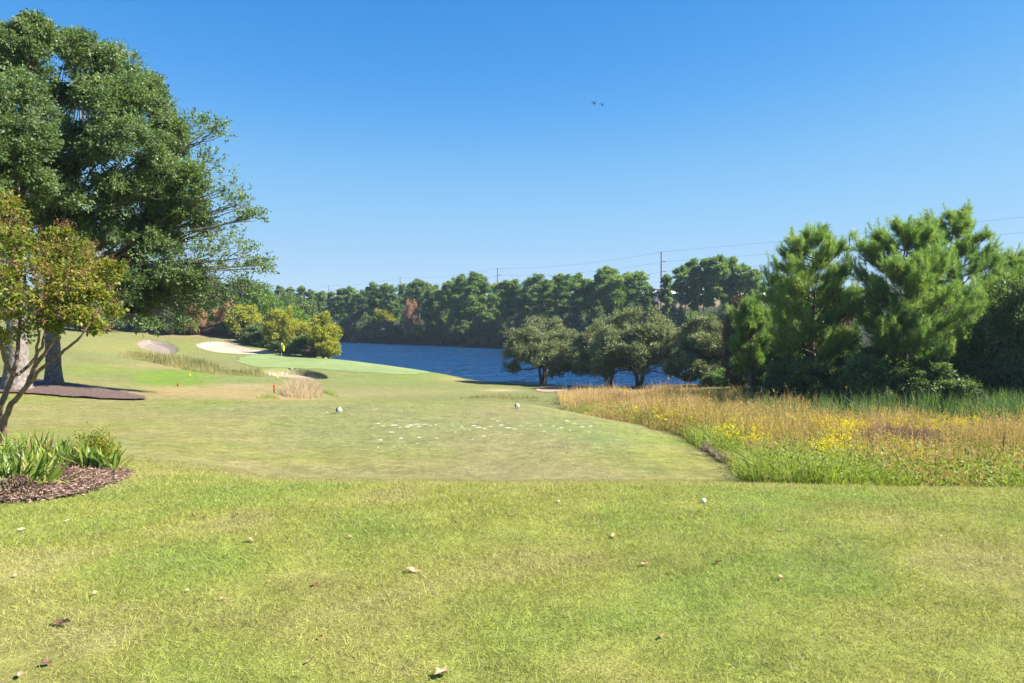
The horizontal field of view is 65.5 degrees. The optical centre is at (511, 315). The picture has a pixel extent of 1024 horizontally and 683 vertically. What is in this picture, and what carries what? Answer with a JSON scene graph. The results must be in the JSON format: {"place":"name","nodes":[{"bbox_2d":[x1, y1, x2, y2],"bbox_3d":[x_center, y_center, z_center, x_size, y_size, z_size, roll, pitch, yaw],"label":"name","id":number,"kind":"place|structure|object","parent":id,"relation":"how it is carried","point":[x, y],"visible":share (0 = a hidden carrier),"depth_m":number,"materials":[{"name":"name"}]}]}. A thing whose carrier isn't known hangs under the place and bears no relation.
{"place":"outdoors","nodes":[
{"label":"outdoors","id":0,"kind":"place"},
{"bbox_2d":[280,375,326,398],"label":"dry grass","id":1,"kind":"structure","parent":0,"point":[302,388],"depth_m":41.91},
{"bbox_2d":[0,291,1023,682],"bbox_3d":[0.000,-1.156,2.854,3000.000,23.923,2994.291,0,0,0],"label":"ground","id":2,"kind":"structure","parent":0,"point":[226,421],"depth_m":5.92,"materials":[{"name":"green plant"}]},
{"bbox_2d":[0,458,135,503],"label":"mulch bed","id":3,"kind":"object","parent":2,"relation":"on","point":[83,481],"visible":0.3,"depth_m":7.79,"materials":[{"name":"brown wood"}]},
{"bbox_2d":[0,436,38,463],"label":"shrub","id":4,"kind":"object","parent":3,"relation":"on","point":[13,450],"visible":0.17,"depth_m":8.77,"materials":[{"name":"green plant"}]},
{"bbox_2d":[0,471,44,493],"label":"shrub","id":5,"kind":"object","parent":3,"relation":"on","point":[21,481],"visible":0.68,"depth_m":7.54,"materials":[{"name":"brown plant"}]},
{"bbox_2d":[0,453,47,482],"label":"iris plant","id":6,"kind":"object","parent":3,"relation":"on","point":[14,472],"visible":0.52,"depth_m":7.67,"materials":[{"name":"green plant"}]},
{"bbox_2d":[0,451,64,483],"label":"iris plant","id":7,"kind":"object","parent":3,"relation":"on","point":[25,465],"visible":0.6,"depth_m":7.71,"materials":[{"name":"green plant"}]},
{"bbox_2d":[17,453,71,483],"bbox_3d":[-4.602,1.503,7.819,0.657,0.359,0.198,0,0,0],"label":"iris plant","id":8,"kind":"object","parent":3,"relation":"on","point":[51,476],"visible":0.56,"depth_m":7.80,"materials":[{"name":"green plant"}]},
{"bbox_2d":[0,187,131,445],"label":"crape myrtle","id":9,"kind":"object","parent":3,"relation":"on","point":[22,246],"visible":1,"depth_m":12.68,"materials":[{"name":"green plant"}]},
{"bbox_2d":[57,437,110,467],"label":"iris plant","id":10,"kind":"object","parent":3,"relation":"on","point":[85,462],"visible":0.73,"depth_m":9.01,"materials":[{"name":"green plant"}]},
{"bbox_2d":[69,422,122,464],"bbox_3d":[-5.149,1.599,9.863,0.650,0.610,0.715,0,0,-30],"label":"shrub","id":11,"kind":"object","parent":3,"relation":"on","point":[101,443],"visible":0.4,"depth_m":9.83,"materials":[{"name":"green plant"}]},
{"bbox_2d":[89,445,137,471],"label":"iris plant","id":12,"kind":"object","parent":3,"relation":"on","point":[116,464],"visible":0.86,"depth_m":8.96,"materials":[{"name":"green plant"}]},
{"bbox_2d":[0,377,147,398],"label":"mulch bed","id":13,"kind":"object","parent":2,"relation":"on","point":[65,389],"visible":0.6,"depth_m":26.82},
{"bbox_2d":[0,8,73,389],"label":"oak tree","id":14,"kind":"object","parent":13,"relation":"on","point":[27,136],"visible":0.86,"depth_m":26.21,"materials":[{"name":"green plant"}]},
{"bbox_2d":[22,23,279,383],"bbox_3d":[-13.912,-4.230,29.573,10.565,14.368,6.660,0,0,0],"label":"oak tree","id":15,"kind":"object","parent":13,"relation":"on","point":[159,176],"visible":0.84,"depth_m":28.87,"materials":[{"name":"green plant"}]},
{"bbox_2d":[137,340,176,353],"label":"sand bunker","id":16,"kind":"object","parent":2,"relation":"on","point":[157,346],"visible":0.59,"depth_m":127.99},
{"bbox_2d":[117,349,272,376],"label":"rough grass","id":17,"kind":"structure","parent":2,"relation":"on","point":[196,365],"depth_m":77.27,"materials":[{"name":"plant"}]},
{"bbox_2d":[201,274,231,331],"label":"leafy tree","id":18,"kind":"object","parent":2,"relation":"on","point":[211,311],"visible":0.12,"depth_m":147.73,"materials":[{"name":"green plant"}]},
{"bbox_2d":[196,342,279,353],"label":"sand bunker","id":19,"kind":"object","parent":2,"relation":"on","point":[222,347],"visible":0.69,"depth_m":129.53},
{"bbox_2d":[223,303,264,338],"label":"leafy tree","id":20,"kind":"object","parent":2,"relation":"on","point":[251,315],"visible":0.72,"depth_m":140.31,"materials":[{"name":"yellow plant"}]},
{"bbox_2d":[236,321,265,342],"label":"shrub","id":21,"kind":"object","parent":2,"relation":"on","point":[250,333],"visible":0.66,"depth_m":136.25,"materials":[{"name":"green plant"}]},
{"bbox_2d":[237,283,284,335],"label":"leafy tree","id":22,"kind":"object","parent":2,"relation":"on","point":[266,302],"visible":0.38,"depth_m":148.50,"materials":[{"name":"green plant"}]},
{"bbox_2d":[260,308,288,347],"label":"leafy tree","id":23,"kind":"object","parent":2,"relation":"on","point":[270,328],"visible":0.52,"depth_m":132.53,"materials":[{"name":"yellow plant"}]},
{"bbox_2d":[279,305,298,342],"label":"leafy tree","id":24,"kind":"object","parent":2,"relation":"on","point":[288,325],"visible":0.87,"depth_m":125.39,"materials":[{"name":"yellow plant"}]},
{"bbox_2d":[277,304,310,322],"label":"leafy tree","id":25,"kind":"object","parent":2,"relation":"on","point":[298,313],"visible":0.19,"depth_m":139.25,"materials":[{"name":"green plant"}]},
{"bbox_2d":[296,296,319,324],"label":"leafy tree","id":26,"kind":"object","parent":2,"relation":"on","point":[309,307],"visible":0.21,"depth_m":158.97,"materials":[{"name":"green plant"}]},
{"bbox_2d":[236,353,431,374],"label":"putting green","id":27,"kind":"object","parent":2,"relation":"on","point":[293,361],"visible":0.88,"depth_m":105.78,"materials":[{"name":"plant"}]},
{"bbox_2d":[284,334,308,356],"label":"shrub","id":28,"kind":"object","parent":27,"relation":"on","point":[295,347],"visible":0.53,"depth_m":120.77,"materials":[{"name":"green plant"}]},
{"bbox_2d":[304,310,342,357],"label":"leafy tree","id":29,"kind":"object","parent":27,"relation":"on","point":[322,328],"visible":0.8,"depth_m":118.05,"materials":[{"name":"yellow plant"}]},
{"bbox_2d":[314,334,342,358],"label":"shrub","id":30,"kind":"object","parent":27,"relation":"on","point":[330,348],"visible":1,"depth_m":116.49,"materials":[{"name":"yellow plant"}]},
{"bbox_2d":[331,288,347,319],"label":"pine tree","id":31,"kind":"object","parent":2,"relation":"on","point":[341,295],"visible":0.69,"depth_m":255.88,"materials":[{"name":"green plant"}]},
{"bbox_2d":[341,286,357,323],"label":"pine tree","id":32,"kind":"object","parent":2,"relation":"on","point":[350,297],"visible":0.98,"depth_m":247.28,"materials":[{"name":"green plant"}]},
{"bbox_2d":[354,289,370,321],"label":"pine tree","id":33,"kind":"object","parent":2,"relation":"on","point":[360,314],"visible":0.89,"depth_m":247.69,"materials":[{"name":"green plant"}]},
{"bbox_2d":[364,282,379,316],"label":"pine tree","id":34,"kind":"object","parent":2,"relation":"on","point":[371,289],"visible":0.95,"depth_m":243.77,"materials":[{"name":"green plant"}]},
{"bbox_2d":[375,282,392,309],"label":"pine tree","id":35,"kind":"object","parent":2,"relation":"on","point":[384,290],"visible":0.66,"depth_m":242.65,"materials":[{"name":"green plant"}]},
{"bbox_2d":[370,307,397,325],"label":"leafy tree","id":36,"kind":"object","parent":2,"relation":"on","point":[380,314],"visible":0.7,"depth_m":238.58,"materials":[{"name":"yellow plant"}]},
{"bbox_2d":[386,293,401,322],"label":"pine tree","id":37,"kind":"object","parent":2,"relation":"on","point":[393,305],"visible":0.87,"depth_m":240.41,"materials":[{"name":"green plant"}]},
{"bbox_2d":[401,299,419,336],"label":"leafy tree","id":38,"kind":"object","parent":2,"relation":"on","point":[410,311],"visible":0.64,"depth_m":226.67,"materials":[{"name":"orange plant"}]},
{"bbox_2d":[409,278,429,316],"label":"pine tree","id":39,"kind":"object","parent":2,"relation":"on","point":[419,284],"visible":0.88,"depth_m":232.94,"materials":[{"name":"green plant"}]},
{"bbox_2d":[421,287,436,322],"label":"pine tree","id":40,"kind":"object","parent":2,"relation":"on","point":[428,302],"visible":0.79,"depth_m":229.96,"materials":[{"name":"green plant"}]},
{"bbox_2d":[424,289,449,322],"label":"pine tree","id":41,"kind":"object","parent":2,"relation":"on","point":[438,296],"visible":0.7,"depth_m":227.14,"materials":[{"name":"green plant"}]},
{"bbox_2d":[441,280,458,308],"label":"pine tree","id":42,"kind":"object","parent":2,"relation":"on","point":[447,292],"visible":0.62,"depth_m":224.78,"materials":[{"name":"green plant"}]},
{"bbox_2d":[441,318,462,342],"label":"leafy tree","id":43,"kind":"object","parent":2,"relation":"on","point":[448,329],"visible":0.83,"depth_m":213.48,"materials":[{"name":"green plant"}]},
{"bbox_2d":[449,273,471,308],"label":"pine tree","id":44,"kind":"object","parent":2,"relation":"on","point":[458,288],"visible":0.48,"depth_m":220.77,"materials":[{"name":"green plant"}]},
{"bbox_2d":[455,319,471,341],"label":"leafy tree","id":45,"kind":"object","parent":2,"relation":"on","point":[462,330],"visible":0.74,"depth_m":211.25,"materials":[{"name":"green plant"}]},
{"bbox_2d":[457,271,487,323],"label":"pine tree","id":46,"kind":"object","parent":2,"relation":"on","point":[474,278],"visible":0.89,"depth_m":214.01,"materials":[{"name":"green plant"}]},
{"bbox_2d":[467,314,485,343],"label":"leafy tree","id":47,"kind":"object","parent":2,"relation":"on","point":[475,328],"visible":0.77,"depth_m":206.82,"materials":[{"name":"green plant"}]},
{"bbox_2d":[473,276,497,321],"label":"pine tree","id":48,"kind":"object","parent":2,"relation":"on","point":[484,287],"visible":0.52,"depth_m":216.89,"materials":[{"name":"green plant"}]},
{"bbox_2d":[478,319,497,342],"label":"leafy tree","id":49,"kind":"object","parent":2,"relation":"on","point":[487,332],"visible":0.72,"depth_m":203.66,"materials":[{"name":"green plant"}]},
{"bbox_2d":[491,318,510,345],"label":"leafy tree","id":50,"kind":"object","parent":2,"relation":"on","point":[500,325],"visible":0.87,"depth_m":198.36,"materials":[{"name":"green plant"}]},
{"bbox_2d":[494,279,513,318],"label":"pine tree","id":51,"kind":"object","parent":2,"relation":"on","point":[505,293],"visible":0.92,"depth_m":205.40,"materials":[{"name":"green plant"}]},
{"bbox_2d":[460,392,556,403],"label":"weeds","id":52,"kind":"object","parent":2,"relation":"on","point":[514,397],"visible":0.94,"depth_m":60.76,"materials":[{"name":"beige plant"}]},
{"bbox_2d":[501,279,526,322],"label":"pine tree","id":53,"kind":"object","parent":2,"relation":"on","point":[514,284],"visible":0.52,"depth_m":205.07,"materials":[{"name":"green plant"}]},
{"bbox_2d":[506,312,525,338],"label":"leafy tree","id":54,"kind":"object","parent":2,"relation":"on","point":[516,321],"visible":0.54,"depth_m":198.08,"materials":[{"name":"green plant"}]},
{"bbox_2d":[510,289,532,319],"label":"pine tree","id":55,"kind":"object","parent":2,"relation":"on","point":[519,307],"visible":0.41,"depth_m":202.92,"materials":[{"name":"green plant"}]},
{"bbox_2d":[514,273,550,319],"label":"pine tree","id":56,"kind":"object","parent":2,"relation":"on","point":[533,291],"visible":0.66,"depth_m":199.35,"materials":[{"name":"green plant"}]},
{"bbox_2d":[500,314,578,384],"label":"lakeside tree","id":57,"kind":"object","parent":2,"relation":"on","point":[533,345],"visible":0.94,"depth_m":89.88,"materials":[{"name":"green plant"}]},
{"bbox_2d":[535,279,556,324],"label":"pine tree","id":58,"kind":"object","parent":2,"relation":"on","point":[545,292],"visible":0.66,"depth_m":198.15,"materials":[{"name":"green plant"}]},
{"bbox_2d":[549,272,569,315],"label":"pine tree","id":59,"kind":"object","parent":2,"relation":"on","point":[557,286],"visible":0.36,"depth_m":202.03,"materials":[{"name":"green plant"}]},
{"bbox_2d":[549,273,588,319],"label":"pine tree","id":60,"kind":"object","parent":2,"relation":"on","point":[571,282],"visible":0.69,"depth_m":192.91,"materials":[{"name":"green plant"}]},
{"bbox_2d":[561,313,578,331],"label":"leafy tree","id":61,"kind":"object","parent":2,"relation":"on","point":[570,321],"visible":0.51,"depth_m":187.58,"materials":[{"name":"green plant"}]},
{"bbox_2d":[576,310,594,334],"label":"leafy tree","id":62,"kind":"object","parent":2,"relation":"on","point":[585,320],"visible":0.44,"depth_m":184.56,"materials":[{"name":"green plant"}]},
{"bbox_2d":[584,269,611,319],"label":"pine tree","id":63,"kind":"object","parent":2,"relation":"on","point":[603,287],"visible":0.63,"depth_m":189.47,"materials":[{"name":"green plant"}]},
{"bbox_2d":[568,318,646,385],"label":"lakeside tree","id":64,"kind":"object","parent":2,"relation":"on","point":[580,355],"visible":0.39,"depth_m":84.69,"materials":[{"name":"green plant"}]},
{"bbox_2d":[605,273,632,316],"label":"pine tree","id":65,"kind":"object","parent":2,"relation":"on","point":[615,279],"visible":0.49,"depth_m":185.28,"materials":[{"name":"green plant"}]},
{"bbox_2d":[604,284,634,316],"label":"leafy tree","id":66,"kind":"object","parent":2,"relation":"on","point":[621,303],"visible":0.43,"depth_m":184.46,"materials":[{"name":"green plant"}]},
{"bbox_2d":[588,303,683,386],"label":"lakeside tree","id":67,"kind":"object","parent":2,"relation":"on","point":[617,339],"visible":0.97,"depth_m":77.16,"materials":[{"name":"green plant"}]},
{"bbox_2d":[622,270,655,309],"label":"pine tree","id":68,"kind":"object","parent":2,"relation":"on","point":[640,278],"visible":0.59,"depth_m":185.44,"materials":[{"name":"green plant"}]},
{"bbox_2d":[641,285,660,312],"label":"pine tree","id":69,"kind":"object","parent":2,"relation":"on","point":[650,296],"visible":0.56,"depth_m":182.17,"materials":[{"name":"green plant"}]},
{"bbox_2d":[656,273,673,315],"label":"pine tree","id":70,"kind":"object","parent":2,"relation":"on","point":[663,297],"visible":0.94,"depth_m":182.25,"materials":[{"name":"green plant"}]},
{"bbox_2d":[668,301,685,331],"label":"leafy tree","id":71,"kind":"object","parent":2,"relation":"on","point":[679,317],"visible":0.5,"depth_m":172.13,"materials":[{"name":"green plant"}]},
{"bbox_2d":[670,264,696,314],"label":"pine tree","id":72,"kind":"object","parent":2,"relation":"on","point":[681,283],"visible":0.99,"depth_m":174.62,"materials":[{"name":"green plant"}]},
{"bbox_2d":[659,313,724,385],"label":"lakeside tree","id":73,"kind":"object","parent":2,"relation":"on","point":[695,353],"visible":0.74,"depth_m":72.65,"materials":[{"name":"green plant"}]},
{"bbox_2d":[684,257,703,311],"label":"pine tree","id":74,"kind":"object","parent":2,"relation":"on","point":[695,268],"visible":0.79,"depth_m":175.64,"materials":[{"name":"green plant"}]},
{"bbox_2d":[693,257,716,310],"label":"pine tree","id":75,"kind":"object","parent":2,"relation":"on","point":[703,299],"visible":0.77,"depth_m":173.12,"materials":[{"name":"green plant"}]},
{"bbox_2d":[697,370,727,386],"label":"shrub","id":76,"kind":"object","parent":2,"relation":"on","point":[706,380],"visible":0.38,"depth_m":69.81,"materials":[{"name":"green plant"}]},
{"bbox_2d":[701,254,731,310],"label":"pine tree","id":77,"kind":"object","parent":2,"relation":"on","point":[718,263],"visible":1,"depth_m":170.91,"materials":[{"name":"green plant"}]},
{"bbox_2d":[697,440,739,466],"bbox_3d":[4.166,2.642,15.404,0.762,0.480,4.360,0,0,2],"label":"pink brush","id":78,"kind":"object","parent":2,"relation":"on","point":[705,448],"visible":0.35,"depth_m":15.71,"materials":[{"name":"plant"}]},
{"bbox_2d":[720,256,738,303],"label":"pine tree","id":79,"kind":"object","parent":2,"relation":"on","point":[733,261],"visible":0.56,"depth_m":172.77,"materials":[{"name":"green plant"}]},
{"bbox_2d":[711,367,749,388],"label":"shrub","id":80,"kind":"object","parent":2,"relation":"on","point":[721,380],"visible":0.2,"depth_m":61.59,"materials":[{"name":"green plant"}]},
{"bbox_2d":[719,291,745,389],"bbox_3d":[16.696,2.092,58.123,3.403,7.882,3.605,0,0,-2],"label":"leafy tree","id":81,"kind":"object","parent":2,"relation":"on","point":[727,332],"visible":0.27,"depth_m":57.66,"materials":[{"name":"green plant"}]},
{"bbox_2d":[728,263,752,298],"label":"pine tree","id":82,"kind":"object","parent":2,"relation":"on","point":[739,269],"visible":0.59,"depth_m":170.90,"materials":[{"name":"green plant"}]},
{"bbox_2d":[738,268,763,302],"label":"pine tree","id":83,"kind":"object","parent":2,"relation":"on","point":[750,283],"visible":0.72,"depth_m":166.77,"materials":[{"name":"green plant"}]},
{"bbox_2d":[724,289,779,396],"bbox_3d":[13.865,1.718,46.158,3.538,6.707,3.627,0,0,0],"label":"pine tree","id":84,"kind":"object","parent":2,"relation":"on","point":[750,322],"visible":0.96,"depth_m":45.58,"materials":[{"name":"green plant"}]},
{"bbox_2d":[742,330,777,392],"bbox_3d":[16.759,3.142,51.893,4.429,4.770,4.035,0,0,-42],"label":"leafy tree","id":85,"kind":"object","parent":2,"relation":"on","point":[757,379],"visible":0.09,"depth_m":51.20,"materials":[{"name":"green plant"}]},
{"bbox_2d":[757,358,809,401],"bbox_3d":[13.336,3.344,39.050,2.693,2.560,2.337,0,0,11],"label":"shrub","id":86,"kind":"object","parent":2,"relation":"on","point":[774,371],"visible":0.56,"depth_m":38.73,"materials":[{"name":"green plant"}]},
{"bbox_2d":[558,393,1011,463],"bbox_3d":[9.286,3.704,31.406,13.504,3.508,36.731,0,0,0],"label":"goldenrod","id":87,"kind":"object","parent":2,"relation":"on","point":[790,416],"visible":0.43,"depth_m":18.91,"materials":[{"name":"plant"}]},
{"bbox_2d":[555,373,1023,487],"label":"dry grass","id":88,"kind":"structure","parent":2,"relation":"on","point":[668,396],"depth_m":19.94,"materials":[{"name":"plant"}]},
{"bbox_2d":[562,389,1023,487],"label":"leafy undergrowth","id":89,"kind":"object","parent":2,"relation":"on","point":[957,473],"visible":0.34,"depth_m":10.53,"materials":[{"name":"plant"}]},
{"bbox_2d":[771,317,824,380],"bbox_3d":[16.972,2.450,45.845,3.754,5.331,4.419,0,0,-11],"label":"leafy tree","id":90,"kind":"object","parent":2,"relation":"on","point":[804,352],"visible":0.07,"depth_m":45.48,"materials":[{"name":"green plant"}]},
{"bbox_2d":[750,221,863,367],"bbox_3d":[15.039,-0.087,40.159,5.853,9.548,6.235,0,0,0],"label":"pine tree","id":91,"kind":"object","parent":2,"relation":"on","point":[794,301],"visible":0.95,"depth_m":39.19,"materials":[{"name":"green plant"}]},
{"bbox_2d":[779,355,838,405],"bbox_3d":[14.336,3.225,38.012,3.427,2.652,3.717,0,0,20],"label":"shrub","id":92,"kind":"object","parent":2,"relation":"on","point":[801,381],"visible":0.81,"depth_m":37.39,"materials":[{"name":"green plant"}]},
{"bbox_2d":[819,330,863,368],"bbox_3d":[17.229,2.710,41.072,3.272,4.054,3.898,0,0,5],"label":"leafy tree","id":93,"kind":"object","parent":2,"relation":"on","point":[840,361],"visible":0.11,"depth_m":40.64,"materials":[{"name":"green plant"}]},
{"bbox_2d":[831,350,899,407],"bbox_3d":[16.012,3.011,35.909,3.051,2.892,2.706,0,0,39],"label":"shrub","id":94,"kind":"object","parent":2,"relation":"on","point":[862,373],"visible":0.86,"depth_m":35.43,"materials":[{"name":"green plant"}]},
{"bbox_2d":[740,384,1023,424],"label":"reeds","id":95,"kind":"object","parent":2,"relation":"on","point":[1002,400],"visible":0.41,"depth_m":28.13,"materials":[{"name":"plant"}]},
{"bbox_2d":[852,343,915,373],"bbox_3d":[17.927,2.820,38.074,3.825,3.466,3.778,0,0,-17],"label":"shrub","id":96,"kind":"object","parent":2,"relation":"on","point":[868,349],"visible":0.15,"depth_m":37.79,"materials":[{"name":"green plant"}]},
{"bbox_2d":[881,365,912,405],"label":"shrub","id":97,"kind":"object","parent":2,"relation":"on","point":[901,378],"visible":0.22,"depth_m":35.42,"materials":[{"name":"green plant"}]},
{"bbox_2d":[828,420,971,456],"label":"pink grass","id":98,"kind":"structure","parent":2,"relation":"on","point":[897,429],"depth_m":18.86,"materials":[{"name":"plant"}]},
{"bbox_2d":[828,213,990,371],"bbox_3d":[18.719,-0.196,36.727,7.114,9.354,6.390,0,0,0],"label":"pine tree","id":99,"kind":"object","parent":2,"relation":"on","point":[916,272],"visible":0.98,"depth_m":35.82,"materials":[{"name":"green plant"}]},
{"bbox_2d":[894,360,983,409],"bbox_3d":[18.661,3.152,35.078,3.627,2.438,3.774,0,0,7],"label":"shrub","id":100,"kind":"object","parent":2,"relation":"on","point":[944,378],"visible":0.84,"depth_m":34.35,"materials":[{"name":"green plant"}]},
{"bbox_2d":[911,198,1023,342],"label":"pine tree","id":101,"kind":"object","parent":2,"relation":"on","point":[961,223],"visible":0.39,"depth_m":40.22,"materials":[{"name":"green plant"}]},
{"bbox_2d":[946,340,1020,405],"bbox_3d":[21.417,2.751,36.913,4.374,3.544,3.992,0,0,4],"label":"shrub","id":102,"kind":"object","parent":2,"relation":"on","point":[965,357],"visible":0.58,"depth_m":35.95,"materials":[{"name":"green plant"}]},
{"bbox_2d":[966,266,1023,401],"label":"leafy tree","id":103,"kind":"object","parent":2,"relation":"on","point":[1001,329],"visible":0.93,"depth_m":35.55,"materials":[{"name":"green plant"}]},
{"bbox_2d":[967,245,1023,300],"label":"pine tree","id":104,"kind":"object","parent":2,"relation":"on","point":[1012,262],"visible":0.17,"depth_m":44.43,"materials":[{"name":"green plant"}]},
{"bbox_2d":[0,455,1023,682],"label":"grass","id":105,"kind":"structure","parent":0,"point":[265,481],"depth_m":5.60,"materials":[{"name":"green plant"}]},
{"bbox_2d":[0,0,1023,298],"label":"sky","id":106,"kind":"structure","parent":0,"point":[384,141],"materials":[{"name":"blue"}]},
{"bbox_2d":[330,342,722,385],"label":"lake","id":107,"kind":"structure","parent":0,"point":[477,363],"depth_m":133.55,"materials":[{"name":"blue liquid"}]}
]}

